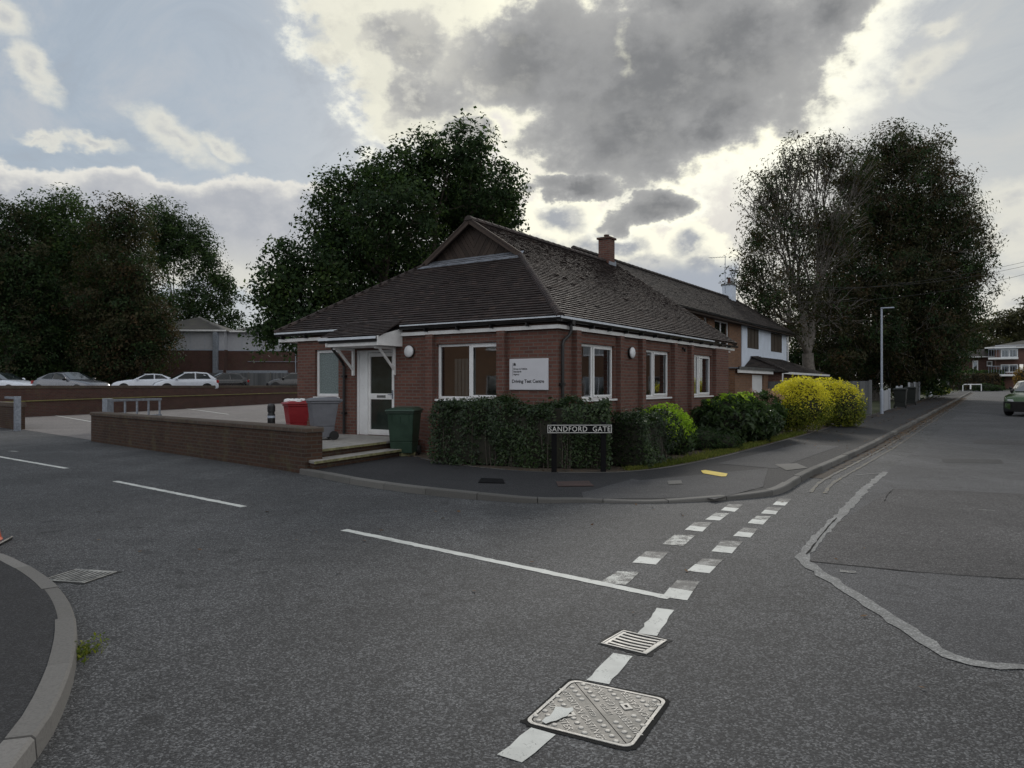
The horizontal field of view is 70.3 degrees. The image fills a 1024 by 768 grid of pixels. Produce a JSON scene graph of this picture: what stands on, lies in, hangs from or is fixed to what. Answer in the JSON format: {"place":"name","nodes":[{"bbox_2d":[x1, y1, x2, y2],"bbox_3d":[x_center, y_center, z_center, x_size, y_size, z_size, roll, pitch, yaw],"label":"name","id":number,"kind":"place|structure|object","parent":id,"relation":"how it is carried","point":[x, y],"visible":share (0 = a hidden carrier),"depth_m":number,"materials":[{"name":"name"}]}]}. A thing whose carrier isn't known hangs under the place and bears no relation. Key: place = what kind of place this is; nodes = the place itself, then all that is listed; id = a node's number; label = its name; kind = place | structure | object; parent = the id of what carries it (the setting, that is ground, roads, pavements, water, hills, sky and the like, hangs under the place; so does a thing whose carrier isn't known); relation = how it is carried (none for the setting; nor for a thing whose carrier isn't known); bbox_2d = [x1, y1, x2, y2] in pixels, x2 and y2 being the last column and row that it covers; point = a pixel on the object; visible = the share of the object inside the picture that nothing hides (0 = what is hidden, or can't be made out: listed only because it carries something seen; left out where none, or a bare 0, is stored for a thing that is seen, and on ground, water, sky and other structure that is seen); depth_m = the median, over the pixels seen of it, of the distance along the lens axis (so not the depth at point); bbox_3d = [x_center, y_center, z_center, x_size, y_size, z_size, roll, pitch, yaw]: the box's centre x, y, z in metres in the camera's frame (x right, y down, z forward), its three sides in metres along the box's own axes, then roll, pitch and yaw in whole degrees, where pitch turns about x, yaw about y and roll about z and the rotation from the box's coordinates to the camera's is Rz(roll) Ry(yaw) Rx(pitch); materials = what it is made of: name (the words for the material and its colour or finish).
{"place":"outdoors","nodes":[
{"label":"outdoors","id":0,"kind":"place"},
{"bbox_2d":[0,561,57,742],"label":"footway","id":1,"kind":"structure","parent":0,"point":[28,615],"depth_m":4.30,"materials":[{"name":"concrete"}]},
{"bbox_2d":[0,403,285,439],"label":"car park","id":2,"kind":"structure","parent":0,"point":[69,426],"depth_m":36.00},
{"bbox_2d":[102,398,161,415],"bbox_3d":[-13.379,1.074,25.748,0.200,1.160,2.599,0,0,16],"label":"swing barrier","id":3,"kind":"object","parent":2,"relation":"on","point":[107,404],"visible":0.69,"depth_m":25.33,"materials":[{"name":"metal"}]},
{"bbox_2d":[0,390,1023,767],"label":"road","id":4,"kind":"structure","parent":0,"point":[280,620],"depth_m":4.75,"materials":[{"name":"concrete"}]},
{"bbox_2d":[0,401,25,429],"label":"brick wall","id":5,"kind":"structure","parent":4,"relation":"on","point":[7,415],"depth_m":26.82,"materials":[{"name":"brown brick"}]},
{"bbox_2d":[5,396,20,430],"bbox_3d":[-17.906,1.044,26.025,1.730,1.220,0.180,0,0,43],"label":"gate post","id":6,"kind":"object","parent":4,"relation":"on","point":[17,413],"visible":1,"depth_m":25.45,"materials":[{"name":"metal"}]},
{"bbox_2d":[0,553,77,767],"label":"kerb","id":7,"kind":"structure","parent":4,"relation":"on","point":[30,733],"depth_m":3.59,"materials":[{"name":"concrete"}]},
{"bbox_2d":[48,569,122,583],"bbox_3d":[-3.622,1.607,6.096,0.485,0.006,0.434,0,0,12],"label":"drain grate","id":8,"kind":"object","parent":4,"relation":"on","point":[79,576],"visible":0.94,"depth_m":6.09,"materials":[{"name":"metal"}]},
{"bbox_2d":[76,632,109,664],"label":"kerb weed","id":9,"kind":"object","parent":4,"relation":"on","point":[85,651],"visible":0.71,"depth_m":4.34,"materials":[{"name":"green plant"}]},
{"bbox_2d":[113,481,244,506],"bbox_3d":[-5.081,1.619,10.865,4.023,0.001,0.116,0,0,40],"label":"road marking","id":10,"kind":"object","parent":4,"relation":"on","point":[207,499],"visible":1,"depth_m":10.65,"materials":[{"name":"white paint"}]},
{"bbox_2d":[90,412,323,472],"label":"brick wall","id":11,"kind":"structure","parent":4,"relation":"on","point":[290,448],"depth_m":15.49,"materials":[{"name":"brown brick"}]},
{"bbox_2d":[341,529,667,598],"bbox_3d":[-0.337,1.611,6.762,3.995,0.001,0.120,0,0,40],"label":"road marking","id":12,"kind":"object","parent":4,"relation":"on","point":[625,588],"visible":1,"depth_m":6.41,"materials":[{"name":"white paint"}]},
{"bbox_2d":[274,215,737,452],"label":"building","id":13,"kind":"structure","parent":4,"relation":"on","point":[471,306],"depth_m":17.63,"materials":[{"name":"red brick"}]},
{"bbox_2d":[313,350,339,398],"bbox_3d":[-4.618,-0.249,18.277,0.930,1.225,0.190,0,0,34],"label":"window","id":14,"kind":"structure","parent":13,"relation":"in","point":[327,361],"depth_m":18.37,"materials":[{"name":"grey glass"}]},
{"bbox_2d":[435,342,495,400],"bbox_3d":[-0.891,-0.254,15.889,1.760,1.265,0.400,0,0,34],"label":"window","id":15,"kind":"structure","parent":13,"relation":"in","point":[472,361],"depth_m":16.19,"materials":[{"name":"white plastic"}]},
{"bbox_2d":[509,358,548,389],"bbox_3d":[0.341,-0.199,14.853,0.940,0.640,0.036,0,0,34],"label":"office sign","id":16,"kind":"object","parent":13,"relation":"attached to","point":[529,374],"visible":1,"depth_m":14.82,"materials":[{"name":"white plastic"}]},
{"bbox_2d":[582,343,617,401],"bbox_3d":[1.743,-0.266,16.030,0.410,1.400,1.820,0,0,34],"label":"window","id":17,"kind":"structure","parent":13,"relation":"in","point":[591,347],"depth_m":15.95,"materials":[{"name":"white plastic"}]},
{"bbox_2d":[646,350,671,398],"bbox_3d":[3.688,-0.238,18.716,0.190,1.245,1.850,0,0,34],"label":"window","id":18,"kind":"structure","parent":13,"relation":"in","point":[651,353],"depth_m":18.65,"materials":[{"name":"white plastic"}]},
{"bbox_2d":[694,355,713,397],"bbox_3d":[5.497,-0.232,21.549,0.360,1.245,1.870,0,0,34],"label":"window","id":19,"kind":"structure","parent":13,"relation":"in","point":[697,393],"depth_m":21.47,"materials":[{"name":"white plastic"}]},
{"bbox_2d":[497,728,555,761],"bbox_3d":[0.067,1.603,3.237,0.134,0.001,0.293,0,0,31],"label":"road marking","id":20,"kind":"object","parent":4,"relation":"on","point":[525,745],"visible":1,"depth_m":3.23,"materials":[{"name":"white paint"}]},
{"bbox_2d":[97,397,964,687],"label":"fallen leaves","id":21,"kind":"object","parent":4,"relation":"on","point":[815,445],"visible":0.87,"depth_m":26.21,"materials":[{"name":"brown plant"}]},
{"bbox_2d":[520,679,669,750],"bbox_3d":[0.424,1.605,3.571,0.582,0.016,0.627,0,0,28],"label":"manhole cover","id":22,"kind":"object","parent":4,"relation":"on","point":[615,717],"visible":1,"depth_m":3.53,"materials":[{"name":"metal"}]},
{"bbox_2d":[587,653,631,683],"bbox_3d":[0.558,1.605,4.116,0.129,0.001,0.447,0,0,26],"label":"road marking","id":23,"kind":"object","parent":4,"relation":"on","point":[607,670],"visible":1,"depth_m":4.10,"materials":[{"name":"white paint"}]},
{"bbox_2d":[601,576,631,584],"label":"road marking","id":24,"kind":"object","parent":4,"relation":"on","point":[617,580],"visible":1,"depth_m":5.95,"materials":[{"name":"white paint"}]},
{"bbox_2d":[611,571,638,578],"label":"road marking","id":25,"kind":"object","parent":4,"relation":"on","point":[627,574],"visible":1,"depth_m":6.14,"materials":[{"name":"white paint"}]},
{"bbox_2d":[299,392,970,503],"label":"kerb","id":26,"kind":"structure","parent":4,"relation":"on","point":[792,482],"depth_m":10.75,"materials":[{"name":"concrete"}]},
{"bbox_2d":[597,629,672,656],"bbox_3d":[0.762,1.604,4.526,0.383,0.006,0.370,0,0,37],"label":"drain grate","id":27,"kind":"object","parent":4,"relation":"on","point":[635,643],"visible":1,"depth_m":4.51,"materials":[{"name":"metal"}]},
{"bbox_2d":[633,556,660,563],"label":"road marking","id":28,"kind":"object","parent":4,"relation":"on","point":[646,560],"visible":1,"depth_m":6.63,"materials":[{"name":"white paint"}]},
{"bbox_2d":[641,551,667,558],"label":"road marking","id":29,"kind":"object","parent":4,"relation":"on","point":[654,554],"visible":1,"depth_m":6.87,"materials":[{"name":"white paint"}]},
{"bbox_2d":[638,608,673,635],"bbox_3d":[0.981,1.607,4.930,0.134,0.001,0.583,0,0,24],"label":"road marking","id":30,"kind":"object","parent":4,"relation":"on","point":[655,623],"visible":1,"depth_m":4.90,"materials":[{"name":"white paint"}]},
{"bbox_2d":[411,395,935,472],"bbox_3d":[24.582,1.244,45.554,6.589,0.953,81.754,0,0,39],"label":"edging","id":31,"kind":"object","parent":4,"relation":"on","point":[654,468],"visible":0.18,"depth_m":13.60,"materials":[{"name":"concrete"}]},
{"bbox_2d":[662,588,692,599],"bbox_3d":[1.274,1.608,5.576,0.192,0.001,0.288,0,0,24],"label":"road marking","id":32,"kind":"object","parent":4,"relation":"on","point":[676,593],"visible":1,"depth_m":5.58,"materials":[{"name":"white paint"}]},
{"bbox_2d":[670,580,699,590],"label":"road marking","id":33,"kind":"object","parent":4,"relation":"on","point":[685,585],"visible":1,"depth_m":5.80,"materials":[{"name":"white paint"}]},
{"bbox_2d":[688,564,715,572],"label":"road marking","id":34,"kind":"object","parent":4,"relation":"on","point":[701,568],"visible":1,"depth_m":6.34,"materials":[{"name":"white paint"}]},
{"bbox_2d":[696,558,722,565],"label":"road marking","id":35,"kind":"object","parent":4,"relation":"on","point":[709,562],"visible":1,"depth_m":6.56,"materials":[{"name":"white paint"}]},
{"bbox_2d":[808,394,971,491],"bbox_3d":[27.016,1.273,44.525,0.195,0.828,81.003,0,0,34],"label":"road marking","id":36,"kind":"object","parent":4,"relation":"on","point":[815,486],"visible":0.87,"depth_m":15.05,"materials":[{"name":"grey paint"}]},
{"bbox_2d":[809,393,972,478],"bbox_3d":[27.393,1.275,45.358,0.457,0.828,79.200,0,0,34],"label":"gutter silt","id":37,"kind":"object","parent":4,"relation":"on","point":[829,472],"visible":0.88,"depth_m":17.30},
{"bbox_2d":[823,393,975,492],"bbox_3d":[27.182,1.272,44.413,0.198,0.828,81.003,0,0,34],"label":"road marking","id":38,"kind":"object","parent":4,"relation":"on","point":[830,485],"visible":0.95,"depth_m":15.45,"materials":[{"name":"grey paint"}]},
{"bbox_2d":[0,0,1023,383],"label":"sky","id":39,"kind":"structure","parent":0,"point":[634,122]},
{"bbox_2d":[414,423,833,471],"bbox_3d":[5.619,1.418,30.952,15.424,0.303,36.110,0,0,34],"label":"flower bed","id":40,"kind":"object","parent":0,"point":[614,468],"visible":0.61,"depth_m":13.51,"materials":[{"name":"soil"}]},
{"bbox_2d":[426,392,612,469],"bbox_3d":[0.221,0.847,13.864,3.574,1.418,1.505,0,0,16],"label":"clipped hedge","id":41,"kind":"object","parent":40,"relation":"on","point":[483,430],"visible":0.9,"depth_m":13.44,"materials":[{"name":"green plant"}]},
{"bbox_2d":[547,422,611,471],"bbox_3d":[1.172,1.144,12.645,1.140,0.965,0.085,0,0,-2],"label":"street name sign","id":42,"kind":"object","parent":40,"relation":"on","point":[554,429],"visible":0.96,"depth_m":12.62,"materials":[{"name":"black metal"}]},
{"bbox_2d":[607,405,683,467],"bbox_3d":[2.395,0.957,13.977,1.348,1.178,1.586,0,0,36],"label":"clipped hedge","id":43,"kind":"object","parent":40,"relation":"on","point":[638,438],"visible":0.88,"depth_m":13.50,"materials":[{"name":"green plant"}]},
{"bbox_2d":[639,402,698,454],"bbox_3d":[3.431,0.986,16.093,1.312,1.183,1.319,0,0,-34],"label":"rounded bush","id":44,"kind":"object","parent":40,"relation":"on","point":[684,443],"visible":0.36,"depth_m":15.73,"materials":[{"name":"green plant"}]},
{"bbox_2d":[623,431,806,470],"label":"grass","id":45,"kind":"structure","parent":40,"relation":"on","point":[702,455],"depth_m":15.76,"materials":[{"name":"green plant"}]},
{"bbox_2d":[688,424,744,449],"bbox_3d":[4.557,1.240,17.190,1.779,0.689,1.160,0,0,0],"label":"conifer bush","id":46,"kind":"object","parent":40,"relation":"on","point":[709,439],"visible":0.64,"depth_m":16.87,"materials":[{"name":"green plant"}]},
{"bbox_2d":[689,391,782,442],"bbox_3d":[5.876,0.901,19.220,2.548,1.464,1.836,0,0,0],"label":"rhododendron","id":47,"kind":"object","parent":40,"relation":"on","point":[742,416],"visible":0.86,"depth_m":18.79,"materials":[{"name":"green plant"}]},
{"bbox_2d":[748,387,788,436],"bbox_3d":[7.195,0.830,20.999,1.475,1.502,1.435,0,0,0],"label":"hydrangea","id":48,"kind":"object","parent":40,"relation":"on","point":[771,398],"visible":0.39,"depth_m":20.71,"materials":[{"name":"green plant"}]},
{"bbox_2d":[772,374,835,431],"bbox_3d":[9.136,0.593,23.194,2.180,1.859,2.085,0,0,0],"label":"privet bush","id":49,"kind":"object","parent":40,"relation":"on","point":[804,402],"visible":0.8,"depth_m":22.68,"materials":[{"name":"yellow plant"}]},
{"bbox_2d":[809,377,867,426],"bbox_3d":[11.100,0.621,25.226,2.245,1.754,1.757,0,0,0],"label":"privet bush","id":50,"kind":"object","parent":40,"relation":"on","point":[849,407],"visible":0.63,"depth_m":24.75,"materials":[{"name":"yellow plant"}]},
{"bbox_2d":[314,392,967,499],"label":"footway","id":51,"kind":"structure","parent":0,"point":[411,470],"depth_m":12.87,"materials":[{"name":"asphalt"}]},
{"bbox_2d":[309,434,418,468],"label":"entrance steps","id":52,"kind":"structure","parent":51,"relation":"on","point":[343,449],"depth_m":14.67,"materials":[{"name":"grey concrete"}]},
{"bbox_2d":[267,404,274,422],"bbox_3d":[-5.362,0.831,16.198,0.170,0.785,0.167,0,0,0],"label":"bollard","id":53,"kind":"object","parent":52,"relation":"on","point":[271,413],"visible":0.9,"depth_m":16.13,"materials":[{"name":"black plastic"}]},
{"bbox_2d":[281,398,308,425],"bbox_3d":[-5.095,0.784,17.304,0.678,0.885,0.533,0,0,-32],"label":"wheelie bin","id":54,"kind":"object","parent":52,"relation":"on","point":[296,411],"visible":0.84,"depth_m":17.11,"materials":[{"name":"red plastic"}]},
{"bbox_2d":[304,397,342,439],"bbox_3d":[-4.138,0.754,16.003,0.743,0.939,0.590,0,0,-26],"label":"wheelie bin","id":55,"kind":"object","parent":52,"relation":"on","point":[322,411],"visible":0.95,"depth_m":15.80,"materials":[{"name":"grey plastic"}]},
{"bbox_2d":[385,406,422,453],"bbox_3d":[-2.316,1.013,15.710,0.647,1.039,0.808,0,0,8],"label":"wheelie bin","id":56,"kind":"object","parent":51,"relation":"on","point":[404,424],"visible":0.89,"depth_m":15.41,"materials":[{"name":"green plastic"}]},
{"bbox_2d":[556,481,593,485],"bbox_3d":[0.976,1.552,11.325,0.554,0.020,0.544,0,0,0],"label":"footway cover","id":57,"kind":"object","parent":51,"relation":"on","point":[574,483],"visible":1,"depth_m":11.31,"materials":[{"name":"metal"}]},
{"bbox_2d":[775,463,806,469],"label":"paving slab","id":58,"kind":"structure","parent":51,"relation":"on","point":[790,466],"depth_m":13.43,"materials":[{"name":"concrete"}]},
{"bbox_2d":[768,380,871,414],"bbox_3d":[14.386,0.604,34.670,5.149,1.570,0.110,0,0,42],"label":"boarded fence","id":59,"kind":"object","parent":51,"relation":"on","point":[866,386],"visible":0.25,"depth_m":33.13,"materials":[{"name":"grey wood"}]},
{"bbox_2d":[880,307,894,413],"bbox_3d":[17.240,-1.074,33.411,0.592,4.902,0.172,0,0,34],"label":"street lamp","id":60,"kind":"object","parent":51,"relation":"on","point":[881,399],"visible":1,"depth_m":33.48,"materials":[{"name":"grey metal"}]},
{"bbox_2d":[884,389,890,410],"bbox_3d":[18.789,0.815,36.568,0.110,1.148,4.303,0,0,32],"label":"panel fence","id":61,"kind":"object","parent":51,"relation":"on","point":[887,399],"visible":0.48,"depth_m":37.53,"materials":[{"name":"white wood"}]},
{"bbox_2d":[893,388,907,407],"bbox_3d":[21.181,0.760,39.650,0.676,1.089,0.840,0,0,34],"label":"wheelie bin","id":62,"kind":"object","parent":51,"relation":"on","point":[900,396],"visible":1,"depth_m":39.44,"materials":[{"name":"green plastic"}]},
{"bbox_2d":[904,387,916,404],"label":"wheelie bin","id":63,"kind":"object","parent":51,"relation":"on","point":[911,394],"visible":0.71,"depth_m":43.88,"materials":[{"name":"green plastic"}]},
{"bbox_2d":[582,479,706,498],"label":"footway","id":64,"kind":"structure","parent":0,"point":[631,489],"depth_m":10.54,"materials":[{"name":"asphalt"}]},
{"bbox_2d":[638,468,767,498],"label":"footway","id":65,"kind":"structure","parent":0,"point":[732,483],"depth_m":11.37,"materials":[{"name":"asphalt"}]},
{"bbox_2d":[719,444,838,467],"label":"footway","id":66,"kind":"structure","parent":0,"point":[784,455],"depth_m":15.37,"materials":[{"name":"asphalt"}]},
{"bbox_2d":[865,394,934,415],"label":"garden","id":67,"kind":"object","parent":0,"point":[876,406],"depth_m":44.17,"materials":[{"name":"green plant"}]},
{"bbox_2d":[719,126,888,370],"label":"broadleaf tree","id":68,"kind":"object","parent":67,"relation":"on","point":[835,232],"visible":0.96,"depth_m":48.05,"materials":[{"name":"green plant"}]},
{"bbox_2d":[778,116,1009,400],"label":"broadleaf tree","id":69,"kind":"object","parent":67,"relation":"on","point":[915,227],"visible":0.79,"depth_m":50.95,"materials":[{"name":"green plant"}]},
{"bbox_2d":[810,391,1023,664],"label":"road","id":70,"kind":"structure","parent":0,"point":[980,618],"depth_m":6.05,"materials":[{"name":"grey asphalt"}]},
{"bbox_2d":[795,472,1023,668],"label":"joint sealing","id":71,"kind":"object","parent":70,"relation":"on","point":[913,632],"visible":1,"depth_m":5.49,"materials":[{"name":"grey asphalt"}]},
{"bbox_2d":[1003,382,1023,415],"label":"car","id":72,"kind":"object","parent":70,"relation":"on","point":[1013,402],"visible":1,"depth_m":32.53,"materials":[{"name":"green paint"}]},
{"bbox_2d":[810,489,1023,577],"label":"road","id":73,"kind":"structure","parent":0,"point":[944,531],"depth_m":7.74,"materials":[{"name":"grey asphalt"}]},
{"bbox_2d":[942,459,1003,463],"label":"road","id":74,"kind":"structure","parent":0,"point":[997,461],"depth_m":15.26,"materials":[{"name":"grey asphalt"}]},
{"bbox_2d":[973,439,1023,444],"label":"road patch","id":75,"kind":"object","parent":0,"point":[1005,442],"depth_m":19.87,"materials":[{"name":"grey asphalt"}]},
{"bbox_3d":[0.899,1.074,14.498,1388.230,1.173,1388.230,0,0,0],"label":"ground","id":76,"kind":"structure","parent":0,"visible":0},
{"bbox_2d":[0,386,296,416],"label":"retaining wall","id":77,"kind":"structure","parent":76,"relation":"on","point":[55,400],"depth_m":43.56,"materials":[{"name":"red brick"}]},
{"bbox_2d":[145,316,299,377],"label":"clad building","id":78,"kind":"structure","parent":76,"relation":"on","point":[213,347],"depth_m":72.65,"materials":[{"name":"red brick"}]},
{"bbox_2d":[236,106,533,363],"bbox_3d":[-5.985,-6.410,38.558,14.287,16.066,11.502,0,0,0],"label":"broadleaf tree","id":79,"kind":"object","parent":76,"relation":"on","point":[344,238],"visible":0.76,"depth_m":36.58,"materials":[{"name":"green plant"}]},
{"bbox_2d":[571,245,829,397],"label":"terraced house","id":80,"kind":"structure","parent":76,"relation":"on","point":[758,358],"depth_m":37.56,"materials":[{"name":"brown brick"}]},
{"bbox_2d":[747,327,758,348],"bbox_3d":[13.166,-2.487,39.763,0.070,1.100,2.100,0,0,34],"label":"window","id":81,"kind":"structure","parent":80,"relation":"in","point":[752,334],"depth_m":39.71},
{"bbox_2d":[771,333,781,352],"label":"window","id":82,"kind":"structure","parent":80,"relation":"in","point":[776,339],"depth_m":43.93,"materials":[{"name":"brown wood"}]},
{"bbox_2d":[789,315,987,398],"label":"understorey tree","id":83,"kind":"object","parent":76,"relation":"on","point":[939,389],"visible":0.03,"depth_m":56.03,"materials":[{"name":"green plant"}]},
{"bbox_2d":[942,369,1005,390],"bbox_3d":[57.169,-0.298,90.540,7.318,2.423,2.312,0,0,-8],"label":"field hedge","id":84,"kind":"object","parent":76,"relation":"on","point":[990,378],"visible":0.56,"depth_m":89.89,"materials":[{"name":"green plant"}]},
{"bbox_2d":[956,349,994,370],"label":"house","id":85,"kind":"structure","parent":76,"relation":"on","point":[983,363],"depth_m":103.43,"materials":[{"name":"red brick"}]},
{"bbox_2d":[942,320,1016,383],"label":"distant tree","id":86,"kind":"object","parent":76,"relation":"on","point":[990,342],"visible":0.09,"depth_m":110.59,"materials":[{"name":"green plant"}]},
{"bbox_2d":[970,383,1005,390],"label":"bush","id":87,"kind":"object","parent":76,"relation":"on","point":[987,387],"visible":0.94,"depth_m":84.62,"materials":[{"name":"green plant"}]},
{"bbox_2d":[972,295,1023,368],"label":"distant tree","id":88,"kind":"object","parent":76,"relation":"on","point":[1013,326],"visible":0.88,"depth_m":118.98,"materials":[{"name":"green plant"}]},
{"bbox_2d":[985,341,1023,388],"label":"balcony flats","id":89,"kind":"structure","parent":76,"relation":"on","point":[1008,358],"depth_m":97.03,"materials":[{"name":"white paint"}]},
{"bbox_2d":[1012,366,1023,385],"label":"autumn bush","id":90,"kind":"object","parent":76,"relation":"on","point":[1019,376],"visible":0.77,"depth_m":87.83,"materials":[{"name":"orange plant"}]},
{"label":"upper car park","id":91,"kind":"structure","parent":0,"visible":0},
{"bbox_2d":[0,373,31,385],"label":"parked car","id":92,"kind":"object","parent":91,"relation":"on","point":[8,379],"visible":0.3,"depth_m":42.83,"materials":[{"name":"white paint"}]},
{"bbox_2d":[0,194,80,380],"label":"broadleaf tree","id":93,"kind":"object","parent":91,"relation":"on","point":[23,338],"visible":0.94,"depth_m":57.33,"materials":[{"name":"green plant"}]},
{"bbox_2d":[0,217,91,380],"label":"broadleaf tree","id":94,"kind":"object","parent":91,"relation":"on","point":[35,303],"visible":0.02,"depth_m":62.97,"materials":[{"name":"green plant"}]},
{"bbox_2d":[0,182,117,379],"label":"broadleaf tree","id":95,"kind":"object","parent":91,"relation":"on","point":[56,218],"visible":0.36,"depth_m":59.76,"materials":[{"name":"green plant"}]},
{"bbox_2d":[31,372,109,385],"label":"parked car","id":96,"kind":"object","parent":91,"relation":"on","point":[66,379],"visible":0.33,"depth_m":41.88,"materials":[{"name":"grey metal"}]},
{"bbox_2d":[33,207,171,380],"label":"broadleaf tree","id":97,"kind":"object","parent":91,"relation":"on","point":[100,272],"depth_m":64.84,"materials":[{"name":"green plant"}]},
{"bbox_2d":[46,190,167,385],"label":"broadleaf tree","id":98,"kind":"object","parent":91,"relation":"on","point":[95,303],"visible":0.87,"depth_m":57.86,"materials":[{"name":"green plant"}]},
{"bbox_2d":[87,259,188,384],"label":"broadleaf tree","id":99,"kind":"object","parent":91,"relation":"on","point":[150,352],"visible":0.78,"depth_m":58.06,"materials":[{"name":"green plant"}]},
{"bbox_2d":[111,374,170,385],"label":"parked car","id":100,"kind":"object","parent":91,"relation":"on","point":[146,380],"visible":0.29,"depth_m":53.69,"materials":[{"name":"white paint"}]},
{"bbox_2d":[152,372,218,388],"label":"parked car","id":101,"kind":"object","parent":91,"relation":"on","point":[194,379],"visible":0.5,"depth_m":49.48,"materials":[{"name":"white paint"}]},
{"bbox_2d":[129,193,247,329],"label":"broadleaf tree","id":102,"kind":"object","parent":91,"relation":"on","point":[175,239],"visible":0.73,"depth_m":82.98,"materials":[{"name":"green plant"}]},
{"bbox_2d":[212,373,248,385],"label":"parked car","id":103,"kind":"object","parent":91,"relation":"on","point":[230,379],"visible":0.26,"depth_m":57.80,"materials":[{"name":"black paint"}]},
{"bbox_2d":[209,372,292,385],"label":"boarded fence","id":104,"kind":"object","parent":91,"relation":"on","point":[258,379],"visible":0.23,"depth_m":66.99,"materials":[{"name":"wood"}]},
{"bbox_2d":[266,373,296,385],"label":"parked car","id":105,"kind":"object","parent":91,"relation":"on","point":[289,379],"visible":0.28,"depth_m":60.11,"materials":[{"name":"black paint"}]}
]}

